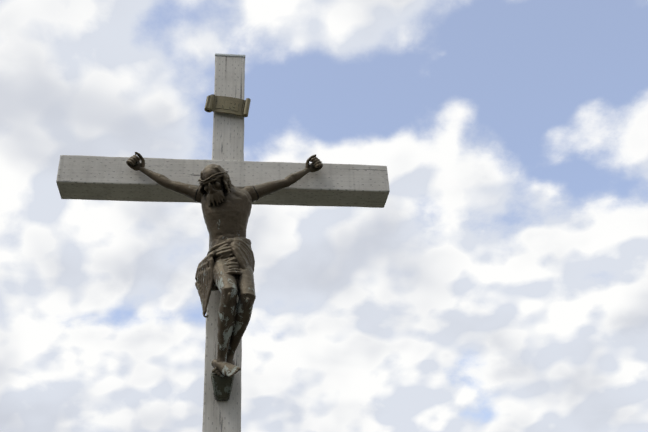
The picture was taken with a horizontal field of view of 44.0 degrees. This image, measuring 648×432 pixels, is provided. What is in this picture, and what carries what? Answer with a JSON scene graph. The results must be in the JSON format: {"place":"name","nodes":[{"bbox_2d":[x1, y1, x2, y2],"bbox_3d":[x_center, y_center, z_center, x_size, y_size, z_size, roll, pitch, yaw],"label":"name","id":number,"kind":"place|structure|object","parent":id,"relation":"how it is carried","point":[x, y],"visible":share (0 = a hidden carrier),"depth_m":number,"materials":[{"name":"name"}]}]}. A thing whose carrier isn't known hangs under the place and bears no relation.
{"place":"outdoors","nodes":[
{"label":"outdoors","id":0,"kind":"place"},
{"bbox_2d":[202,56,244,431],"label":"cross post","id":1,"kind":"object","parent":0,"point":[227,144],"visible":0.4,"depth_m":5.69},
{"bbox_2d":[56,155,389,207],"bbox_3d":[-0.761,-0.266,6.307,2.540,0.256,0.254,1,-31,-7],"label":"cross bar","id":2,"kind":"object","parent":1,"relation":"attached to","point":[81,177],"visible":0.9,"depth_m":6.22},
{"bbox_2d":[211,373,234,400],"bbox_3d":[-0.666,1.095,5.273,0.161,0.197,0.167,1,-31,-7],"label":"footrest","id":3,"kind":"object","parent":1,"relation":"attached to","point":[222,387],"visible":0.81,"depth_m":5.22,"materials":[{"name":"brown metal"}]},
{"bbox_2d":[126,152,322,376],"bbox_3d":[-0.701,0.252,5.627,1.499,1.850,0.423,1,-31,-7],"label":"jesus statue","id":4,"kind":"object","parent":1,"relation":"attached to","point":[226,266],"visible":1,"depth_m":5.62,"materials":[{"name":"brown"}]},
{"bbox_2d":[204,94,250,116],"bbox_3d":[-0.782,-0.904,6.519,0.354,0.165,0.061,8,-32,-3],"label":"scroll plaque","id":5,"kind":"object","parent":1,"relation":"attached to","point":[229,105],"visible":1,"depth_m":6.51,"materials":[{"name":"brown metal"}]},
{"bbox_2d":[215,53,244,56],"bbox_3d":[-0.816,-1.309,6.957,0.258,0.022,0.258,1,-31,-7],"label":"metal cap","id":6,"kind":"object","parent":1,"relation":"on","point":[231,55],"visible":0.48,"depth_m":6.85,"materials":[{"name":"grey metal"}]},
{"bbox_2d":[0,0,647,431],"label":"sky","id":7,"kind":"structure","parent":0,"point":[499,283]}
]}

